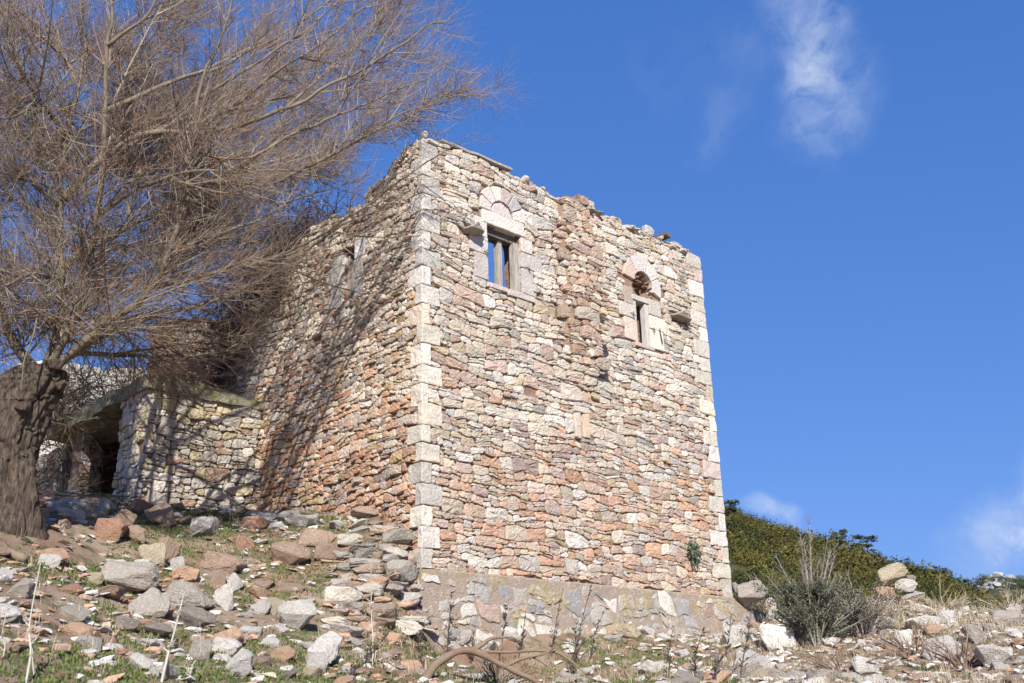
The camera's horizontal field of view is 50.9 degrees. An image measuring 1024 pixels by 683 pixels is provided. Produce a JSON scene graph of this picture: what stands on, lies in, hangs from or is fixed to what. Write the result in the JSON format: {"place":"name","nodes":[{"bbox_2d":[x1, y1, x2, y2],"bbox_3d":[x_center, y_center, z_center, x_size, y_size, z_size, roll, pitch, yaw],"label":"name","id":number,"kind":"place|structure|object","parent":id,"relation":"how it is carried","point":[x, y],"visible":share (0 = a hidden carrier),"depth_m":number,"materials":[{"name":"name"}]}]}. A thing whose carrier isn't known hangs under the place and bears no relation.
{"place":"outdoors","nodes":[
{"label":"outdoors","id":0,"kind":"place"},
{"bbox_2d":[0,491,1023,682],"bbox_3d":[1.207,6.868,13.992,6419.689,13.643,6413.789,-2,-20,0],"label":"ground","id":1,"kind":"structure","parent":0,"point":[93,549],"depth_m":14.71,"materials":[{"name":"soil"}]},
{"bbox_2d":[0,603,21,621],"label":"rock","id":2,"kind":"object","parent":1,"relation":"on","point":[13,613],"visible":0.94,"depth_m":9.89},
{"bbox_2d":[5,642,28,651],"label":"rock","id":3,"kind":"object","parent":1,"relation":"on","point":[14,646],"visible":0.83,"depth_m":8.94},
{"bbox_2d":[6,548,28,562],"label":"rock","id":4,"kind":"object","parent":1,"relation":"on","point":[18,555],"visible":0.69,"depth_m":12.14,"materials":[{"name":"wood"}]},
{"bbox_2d":[7,577,35,597],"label":"rock","id":5,"kind":"object","parent":1,"relation":"on","point":[24,587],"visible":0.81,"depth_m":10.82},
{"bbox_2d":[23,563,40,682],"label":"pale stalk","id":6,"kind":"object","parent":1,"relation":"on","point":[30,629],"visible":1,"depth_m":8.34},
{"bbox_2d":[39,554,61,568],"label":"rock","id":7,"kind":"object","parent":1,"relation":"on","point":[52,560],"visible":0.87,"depth_m":12.52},
{"bbox_2d":[35,548,69,560],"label":"rock","id":8,"kind":"object","parent":1,"relation":"on","point":[63,553],"visible":0.56,"depth_m":12.86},
{"bbox_2d":[0,369,106,490],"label":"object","id":9,"kind":"object","parent":1,"relation":"on","point":[56,472],"visible":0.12,"depth_m":23.08,"materials":[{"name":"metal"}]},
{"bbox_2d":[52,507,85,519],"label":"rock","id":10,"kind":"object","parent":1,"relation":"on","point":[77,514],"visible":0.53,"depth_m":15.73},
{"bbox_2d":[59,583,84,595],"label":"rock","id":11,"kind":"object","parent":1,"relation":"on","point":[71,588],"visible":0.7,"depth_m":11.81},
{"bbox_2d":[59,604,89,621],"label":"rock","id":12,"kind":"object","parent":1,"relation":"on","point":[76,614],"visible":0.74,"depth_m":10.86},
{"bbox_2d":[59,497,91,516],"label":"rock","id":13,"kind":"object","parent":1,"relation":"on","point":[72,503],"visible":0.66,"depth_m":16.31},
{"bbox_2d":[59,622,93,636],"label":"rock","id":14,"kind":"object","parent":1,"relation":"on","point":[76,629],"visible":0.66,"depth_m":10.13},
{"bbox_2d":[17,361,146,466],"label":"whitewashed wall","id":15,"kind":"structure","parent":1,"relation":"on","point":[52,442],"depth_m":26.21,"materials":[{"name":"paint"}]},
{"bbox_2d":[75,635,102,650],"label":"rock","id":16,"kind":"object","parent":1,"relation":"on","point":[97,642],"visible":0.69,"depth_m":9.87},
{"bbox_2d":[87,572,103,584],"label":"rock","id":17,"kind":"object","parent":1,"relation":"on","point":[96,578],"visible":0.81,"depth_m":12.87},
{"bbox_2d":[96,585,125,598],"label":"rock","id":18,"kind":"object","parent":1,"relation":"on","point":[116,592],"visible":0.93,"depth_m":12.32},
{"bbox_2d":[94,518,128,541],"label":"rock","id":19,"kind":"object","parent":1,"relation":"on","point":[110,529],"visible":0.84,"depth_m":15.05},
{"bbox_2d":[0,294,242,489],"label":"bare shrub","id":20,"kind":"object","parent":1,"relation":"on","point":[71,396],"visible":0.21,"depth_m":21.53,"materials":[{"name":"plant"}]},
{"bbox_2d":[114,509,136,525],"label":"rock","id":21,"kind":"object","parent":1,"relation":"on","point":[128,517],"visible":0.58,"depth_m":16.12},
{"bbox_2d":[115,615,140,632],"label":"rock","id":22,"kind":"object","parent":1,"relation":"on","point":[129,624],"visible":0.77,"depth_m":11.28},
{"bbox_2d":[101,560,159,592],"bbox_3d":[-4.804,2.968,13.485,0.769,0.465,0.676,2,-20,-10],"label":"rock","id":23,"kind":"object","parent":1,"relation":"on","point":[133,577],"visible":0.76,"depth_m":13.26,"materials":[{"name":"stone"}]},
{"bbox_2d":[123,525,145,544],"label":"rock","id":24,"kind":"object","parent":1,"relation":"on","point":[136,533],"visible":0.85,"depth_m":15.33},
{"bbox_2d":[129,652,152,670],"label":"rock","id":25,"kind":"object","parent":1,"relation":"on","point":[140,660],"visible":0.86,"depth_m":9.42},
{"bbox_2d":[131,499,151,509],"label":"rock","id":26,"kind":"object","parent":1,"relation":"on","point":[138,504],"visible":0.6,"depth_m":17.74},
{"bbox_2d":[126,635,159,645],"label":"rock","id":27,"kind":"object","parent":1,"relation":"on","point":[154,641],"visible":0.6,"depth_m":10.83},
{"bbox_2d":[128,587,171,618],"bbox_3d":[-4.159,3.057,12.341,0.481,0.489,0.251,6,-21,-20],"label":"rock","id":28,"kind":"object","parent":1,"relation":"on","point":[151,602],"visible":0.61,"depth_m":12.29,"materials":[{"name":"stone"}]},
{"bbox_2d":[35,373,265,510],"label":"stone shed","id":29,"kind":"structure","parent":1,"relation":"on","point":[186,456],"depth_m":19.80,"materials":[{"name":"stone"}]},
{"bbox_2d":[138,542,166,567],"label":"rock","id":30,"kind":"object","parent":1,"relation":"on","point":[155,553],"visible":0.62,"depth_m":14.62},
{"bbox_2d":[144,502,175,527],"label":"rock","id":31,"kind":"object","parent":1,"relation":"on","point":[162,514],"visible":0.88,"depth_m":16.62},
{"bbox_2d":[143,622,177,636],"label":"rock","id":32,"kind":"object","parent":1,"relation":"on","point":[163,629],"visible":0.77,"depth_m":11.28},
{"bbox_2d":[149,664,178,679],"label":"rock","id":33,"kind":"object","parent":1,"relation":"on","point":[171,673],"visible":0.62,"depth_m":9.30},
{"bbox_2d":[158,536,178,560],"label":"rock","id":34,"kind":"object","parent":1,"relation":"on","point":[172,546],"visible":0.55,"depth_m":15.12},
{"bbox_2d":[158,591,184,681],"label":"pale stalk","id":35,"kind":"object","parent":1,"relation":"on","point":[169,646],"visible":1,"depth_m":9.28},
{"bbox_2d":[168,556,185,571],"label":"rock","id":36,"kind":"object","parent":1,"relation":"on","point":[177,562],"visible":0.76,"depth_m":14.53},
{"bbox_2d":[175,566,199,581],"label":"rock","id":37,"kind":"object","parent":1,"relation":"on","point":[189,574],"visible":0.79,"depth_m":14.33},
{"bbox_2d":[166,580,214,608],"bbox_3d":[-4.055,3.186,13.452,0.681,0.335,0.503,5,-17,16],"label":"rock","id":38,"kind":"object","parent":1,"relation":"on","point":[194,595],"visible":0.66,"depth_m":13.25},
{"bbox_2d":[179,605,216,626],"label":"rock","id":39,"kind":"object","parent":1,"relation":"on","point":[192,616],"visible":0.74,"depth_m":12.13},
{"bbox_2d":[188,638,212,660],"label":"rock","id":40,"kind":"object","parent":1,"relation":"on","point":[206,646],"visible":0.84,"depth_m":11.00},
{"bbox_2d":[189,516,219,536],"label":"rock","id":41,"kind":"object","parent":1,"relation":"on","point":[203,525],"visible":0.77,"depth_m":16.38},
{"bbox_2d":[210,569,225,587],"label":"rock","id":42,"kind":"object","parent":1,"relation":"on","point":[218,577],"visible":0.69,"depth_m":14.40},
{"bbox_2d":[200,550,247,573],"bbox_3d":[-4.054,3.169,15.252,0.606,0.317,0.496,8,-17,16],"label":"rock","id":43,"kind":"object","parent":1,"relation":"on","point":[226,563],"visible":0.86,"depth_m":15.06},
{"bbox_2d":[214,582,233,610],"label":"rock","id":44,"kind":"object","parent":1,"relation":"on","point":[223,594],"visible":0.94,"depth_m":13.55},
{"bbox_2d":[212,637,241,655],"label":"rock","id":45,"kind":"object","parent":1,"relation":"on","point":[228,645],"visible":0.86,"depth_m":11.50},
{"bbox_2d":[209,625,245,643],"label":"rock","id":46,"kind":"object","parent":1,"relation":"on","point":[233,632],"visible":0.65,"depth_m":11.82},
{"bbox_2d":[225,572,243,590],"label":"rock","id":47,"kind":"object","parent":1,"relation":"on","point":[234,579],"visible":0.67,"depth_m":14.54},
{"bbox_2d":[225,648,253,670],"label":"rock","id":48,"kind":"object","parent":1,"relation":"on","point":[241,656],"visible":0.59,"depth_m":10.84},
{"bbox_2d":[234,535,257,549],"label":"rock","id":49,"kind":"object","parent":1,"relation":"on","point":[242,542],"visible":0.86,"depth_m":16.00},
{"bbox_2d":[239,625,262,636],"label":"rock","id":50,"kind":"object","parent":1,"relation":"on","point":[249,630],"visible":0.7,"depth_m":12.66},
{"bbox_2d":[239,516,271,529],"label":"rock","id":51,"kind":"object","parent":1,"relation":"on","point":[256,522],"visible":0.62,"depth_m":16.94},
{"bbox_2d":[249,598,271,614],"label":"rock","id":52,"kind":"object","parent":1,"relation":"on","point":[262,606],"visible":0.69,"depth_m":13.70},
{"bbox_2d":[0,0,539,539],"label":"bare tree","id":53,"kind":"object","parent":1,"relation":"on","point":[190,122],"visible":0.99,"depth_m":15.60,"materials":[{"name":"brown plant"}]},
{"bbox_2d":[259,637,280,647],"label":"rock","id":54,"kind":"object","parent":1,"relation":"on","point":[272,642],"visible":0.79,"depth_m":12.23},
{"bbox_2d":[267,597,283,616],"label":"rock","id":55,"kind":"object","parent":1,"relation":"on","point":[275,602],"visible":0.56,"depth_m":13.81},
{"bbox_2d":[270,645,295,661],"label":"rock","id":56,"kind":"object","parent":1,"relation":"on","point":[286,653],"visible":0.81,"depth_m":11.80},
{"bbox_2d":[276,510,300,520],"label":"rock","id":57,"kind":"object","parent":1,"relation":"on","point":[281,516],"visible":0.7,"depth_m":17.40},
{"bbox_2d":[275,581,304,592],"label":"rock","id":58,"kind":"object","parent":1,"relation":"on","point":[282,587],"visible":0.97,"depth_m":14.86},
{"bbox_2d":[270,540,310,565],"bbox_3d":[-3.266,3.163,15.848,0.590,0.438,0.363,2,-20,-10],"label":"rock","id":59,"kind":"object","parent":1,"relation":"on","point":[290,553],"visible":0.88,"depth_m":15.74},
{"bbox_2d":[278,600,316,629],"bbox_3d":[-2.697,3.466,13.582,0.472,0.431,0.294,-14,-16,-19],"label":"rock","id":60,"kind":"object","parent":1,"relation":"on","point":[298,614],"visible":0.88,"depth_m":13.49,"materials":[{"name":"stone"}]},
{"bbox_2d":[284,514,319,526],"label":"rock","id":61,"kind":"object","parent":1,"relation":"on","point":[303,520],"visible":0.67,"depth_m":17.02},
{"bbox_2d":[303,666,322,676],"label":"rock","id":62,"kind":"object","parent":1,"relation":"on","point":[313,671],"visible":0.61,"depth_m":11.54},
{"bbox_2d":[297,527,334,546],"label":"rock","id":63,"kind":"object","parent":1,"relation":"on","point":[312,536],"visible":0.79,"depth_m":16.35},
{"bbox_2d":[305,652,328,671],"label":"rock","id":64,"kind":"object","parent":1,"relation":"on","point":[319,659],"visible":0.71,"depth_m":11.85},
{"bbox_2d":[308,631,342,663],"bbox_3d":[-2.118,3.508,12.263,0.426,0.372,0.376,-19,-17,-12],"label":"rock","id":65,"kind":"object","parent":1,"relation":"on","point":[329,644],"visible":0.73,"depth_m":12.16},
{"bbox_2d":[313,540,342,560],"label":"rock","id":66,"kind":"object","parent":1,"relation":"on","point":[323,550],"visible":0.74,"depth_m":15.93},
{"bbox_2d":[320,506,445,636],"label":"drystone wall","id":67,"kind":"structure","parent":1,"relation":"on","point":[401,563],"depth_m":15.53,"materials":[{"name":"stone"}]},
{"bbox_2d":[147,130,770,648],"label":"ruined tower","id":68,"kind":"structure","parent":1,"relation":"on","point":[535,438],"depth_m":19.19,"materials":[{"name":"stone"}]},
{"bbox_2d":[170,139,366,393],"bbox_3d":[-5.410,1.280,21.823,4.230,9.956,6.634,15,-26,-39],"label":"dead creeper","id":69,"kind":"object","parent":68,"relation":"on","point":[214,326],"visible":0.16,"depth_m":21.53,"materials":[{"name":"plant"}]},
{"bbox_2d":[327,237,366,309],"bbox_3d":[-2.922,-1.175,19.684,0.349,1.220,1.192,16,-26,-41],"label":"window","id":70,"kind":"structure","parent":68,"relation":"in","point":[359,248],"depth_m":19.65,"materials":[{"name":"grey stone"}]},
{"bbox_2d":[468,186,541,303],"bbox_3d":[-0.206,-1.788,19.634,1.801,2.132,0.423,16,-26,-41],"label":"window","id":71,"kind":"structure","parent":68,"relation":"in","point":[507,226],"depth_m":19.59,"materials":[{"name":"beige stone"}]},
{"bbox_2d":[617,255,665,351],"bbox_3d":[2.548,-0.786,21.994,1.446,2.050,0.390,16,-26,-41],"label":"window","id":72,"kind":"structure","parent":68,"relation":"in","point":[653,328],"depth_m":21.93,"materials":[{"name":"beige stone"}]},
{"bbox_2d":[687,540,701,566],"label":"wall plant","id":73,"kind":"object","parent":68,"relation":"attached to","point":[694,553],"depth_m":20.71,"materials":[{"name":"green plant"}]},
{"bbox_2d":[737,580,767,606],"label":"rock","id":74,"kind":"object","parent":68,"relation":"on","point":[747,593],"visible":0.78,"depth_m":21.27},
{"bbox_2d":[474,633,496,649],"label":"rock","id":75,"kind":"object","parent":1,"relation":"on","point":[481,638],"visible":0.53,"depth_m":16.37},
{"bbox_2d":[443,640,544,682],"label":"dead bush","id":76,"kind":"object","parent":1,"relation":"on","point":[494,675],"visible":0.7,"depth_m":12.74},
{"bbox_2d":[421,636,584,682],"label":"fallen branch","id":77,"kind":"object","parent":1,"relation":"on","point":[436,664],"visible":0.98,"depth_m":12.29,"materials":[{"name":"wood"}]},
{"bbox_2d":[501,626,519,641],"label":"rock","id":78,"kind":"object","parent":1,"relation":"on","point":[511,633],"visible":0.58,"depth_m":16.82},
{"bbox_2d":[0,489,1023,682],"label":"loose stones","id":79,"kind":"object","parent":1,"relation":"on","point":[106,628],"visible":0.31,"depth_m":13.58,"materials":[{"name":"stone"}]},
{"bbox_2d":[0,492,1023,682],"bbox_3d":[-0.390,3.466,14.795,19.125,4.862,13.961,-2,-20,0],"label":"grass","id":80,"kind":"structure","parent":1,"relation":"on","point":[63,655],"depth_m":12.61,"materials":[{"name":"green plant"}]},
{"bbox_2d":[554,670,588,682],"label":"rock","id":81,"kind":"object","parent":1,"relation":"on","point":[565,677],"visible":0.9,"depth_m":13.02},
{"bbox_2d":[613,623,641,638],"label":"rock","id":82,"kind":"object","parent":1,"relation":"on","point":[629,630],"visible":0.76,"depth_m":18.32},
{"bbox_2d":[636,660,668,674],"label":"rock","id":83,"kind":"object","parent":1,"relation":"on","point":[647,664],"visible":0.59,"depth_m":16.29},
{"bbox_2d":[671,669,699,682],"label":"rock","id":84,"kind":"object","parent":1,"relation":"on","point":[680,676],"visible":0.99,"depth_m":12.31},
{"bbox_2d":[703,670,731,681],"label":"rock","id":85,"kind":"object","parent":1,"relation":"on","point":[709,675],"visible":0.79,"depth_m":12.66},
{"bbox_2d":[709,614,734,680],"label":"dry stalk","id":86,"kind":"object","parent":1,"relation":"on","point":[715,668],"visible":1,"depth_m":12.51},
{"bbox_2d":[674,633,776,678],"bbox_3d":[2.817,4.249,14.430,1.399,0.736,1.003,-2,-20,0],"label":"dead bush","id":87,"kind":"object","parent":1,"relation":"on","point":[716,657],"visible":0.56,"depth_m":14.27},
{"bbox_2d":[722,625,751,645],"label":"rock","id":88,"kind":"object","parent":1,"relation":"on","point":[736,632],"visible":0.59,"depth_m":17.99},
{"bbox_2d":[738,604,753,677],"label":"dry stalk","id":89,"kind":"object","parent":1,"relation":"on","point":[746,648],"visible":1,"depth_m":13.44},
{"bbox_2d":[733,647,770,670],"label":"rock","id":90,"kind":"object","parent":1,"relation":"on","point":[765,661],"visible":0.53,"depth_m":15.79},
{"bbox_2d":[759,624,795,651],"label":"rock","id":91,"kind":"object","parent":1,"relation":"on","point":[771,635],"visible":0.8,"depth_m":17.25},
{"bbox_2d":[745,515,881,645],"bbox_3d":[4.819,3.938,17.651,2.090,2.152,1.581,-2,-20,0],"label":"thorny shrub","id":92,"kind":"object","parent":1,"relation":"on","point":[817,617],"visible":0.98,"depth_m":17.35,"materials":[{"name":"green plant"}]},
{"bbox_2d":[806,669,841,680],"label":"rock","id":93,"kind":"object","parent":1,"relation":"on","point":[812,673],"visible":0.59,"depth_m":12.82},
{"bbox_2d":[778,644,905,672],"bbox_3d":[4.478,4.272,14.528,1.637,0.523,1.054,-2,-20,0],"label":"dead bush","id":94,"kind":"object","parent":1,"relation":"on","point":[820,663],"visible":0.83,"depth_m":14.52,"materials":[{"name":"plant"}]},
{"bbox_2d":[812,567,913,638],"bbox_3d":[5.726,4.322,17.695,1.600,1.228,1.083,-18,-25,38],"label":"thorny shrub","id":95,"kind":"object","parent":1,"relation":"on","point":[866,629],"visible":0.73,"depth_m":17.49,"materials":[{"name":"brown plant"}]},
{"bbox_2d":[851,655,878,675],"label":"rock","id":96,"kind":"object","parent":1,"relation":"on","point":[861,666],"visible":0.81,"depth_m":14.35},
{"bbox_2d":[875,585,896,600],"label":"rock","id":97,"kind":"object","parent":1,"relation":"on","point":[883,590],"visible":0.3,"depth_m":19.94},
{"bbox_2d":[877,562,907,585],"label":"rock","id":98,"kind":"object","parent":97,"relation":"on","point":[893,572],"visible":0.92,"depth_m":19.93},
{"bbox_2d":[892,630,913,645],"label":"rock","id":99,"kind":"object","parent":1,"relation":"on","point":[906,634],"visible":0.59,"depth_m":16.44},
{"bbox_2d":[857,617,960,658],"bbox_3d":[5.722,4.269,15.509,1.691,0.646,0.910,-2,-20,0],"label":"dead bush","id":100,"kind":"object","parent":1,"relation":"on","point":[901,650],"visible":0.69,"depth_m":15.43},
{"bbox_2d":[902,591,924,600],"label":"rock","id":101,"kind":"object","parent":1,"relation":"on","point":[909,594],"visible":0.61,"depth_m":19.86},
{"bbox_2d":[895,578,917,591],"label":"rock","id":102,"kind":"object","parent":101,"relation":"on","point":[908,585],"visible":0.94,"depth_m":19.91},
{"bbox_2d":[904,615,940,628],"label":"rock","id":103,"kind":"object","parent":1,"relation":"on","point":[916,620],"visible":0.47,"depth_m":17.52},
{"bbox_2d":[904,577,974,610],"bbox_3d":[7.830,4.585,19.660,1.338,0.788,0.756,-2,-20,0],"label":"dead bush","id":104,"kind":"object","parent":1,"relation":"on","point":[954,602],"visible":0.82,"depth_m":19.61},
{"bbox_2d":[922,635,961,660],"bbox_3d":[5.972,4.270,14.957,0.540,0.352,0.345,-5,-20,9],"label":"rock","id":105,"kind":"object","parent":1,"relation":"on","point":[948,639],"visible":0.59,"depth_m":14.85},
{"bbox_2d":[937,610,955,623],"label":"rock","id":106,"kind":"object","parent":1,"relation":"on","point":[948,614],"visible":0.66,"depth_m":17.87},
{"bbox_2d":[911,621,1020,668],"bbox_3d":[5.997,4.027,14.286,1.387,0.686,0.884,-2,-20,0],"label":"dead bush","id":107,"kind":"object","parent":1,"relation":"on","point":[958,662],"visible":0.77,"depth_m":14.22,"materials":[{"name":"plant"}]},
{"bbox_2d":[960,624,992,643],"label":"rock","id":108,"kind":"object","parent":1,"relation":"on","point":[974,632],"visible":0.79,"depth_m":15.77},
{"bbox_2d":[973,644,1012,665],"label":"rock","id":109,"kind":"object","parent":1,"relation":"on","point":[989,653],"visible":0.76,"depth_m":13.87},
{"bbox_2d":[973,582,1023,611],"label":"dead bush","id":110,"kind":"object","parent":1,"relation":"on","point":[1008,599],"visible":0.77,"depth_m":18.86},
{"bbox_2d":[990,610,1020,626],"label":"rock","id":111,"kind":"object","parent":1,"relation":"on","point":[1006,615],"visible":0.72,"depth_m":17.30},
{"bbox_2d":[0,0,1023,586],"label":"sky","id":112,"kind":"structure","parent":0,"point":[844,179],"materials":[{"name":"blue"}]},
{"bbox_2d":[725,518,974,618],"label":"hill","id":113,"kind":"structure","parent":0,"point":[735,565],"depth_m":193.70,"materials":[{"name":"plant"}]},
{"bbox_2d":[852,534,878,551],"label":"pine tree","id":114,"kind":"object","parent":113,"relation":"on","point":[871,538],"visible":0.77,"depth_m":280.03,"materials":[{"name":"green plant"}]},
{"bbox_2d":[723,504,1023,619],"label":"hillside scrub","id":115,"kind":"object","parent":113,"relation":"on","point":[745,545],"visible":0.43,"depth_m":248.69,"materials":[{"name":"green plant"}]},
{"bbox_2d":[988,577,1023,604],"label":"hill","id":116,"kind":"structure","parent":0,"point":[995,591],"depth_m":505.53,"materials":[{"name":"plant"}]},
{"bbox_2d":[974,572,1016,591],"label":"rock outcrop","id":117,"kind":"object","parent":116,"relation":"on","point":[993,584],"visible":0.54,"depth_m":536.23,"materials":[{"name":"stone"}]},
{"bbox_2d":[969,573,1023,604],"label":"scrub","id":118,"kind":"object","parent":116,"relation":"on","point":[1018,580],"visible":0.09,"depth_m":530.27,"materials":[{"name":"green plant"}]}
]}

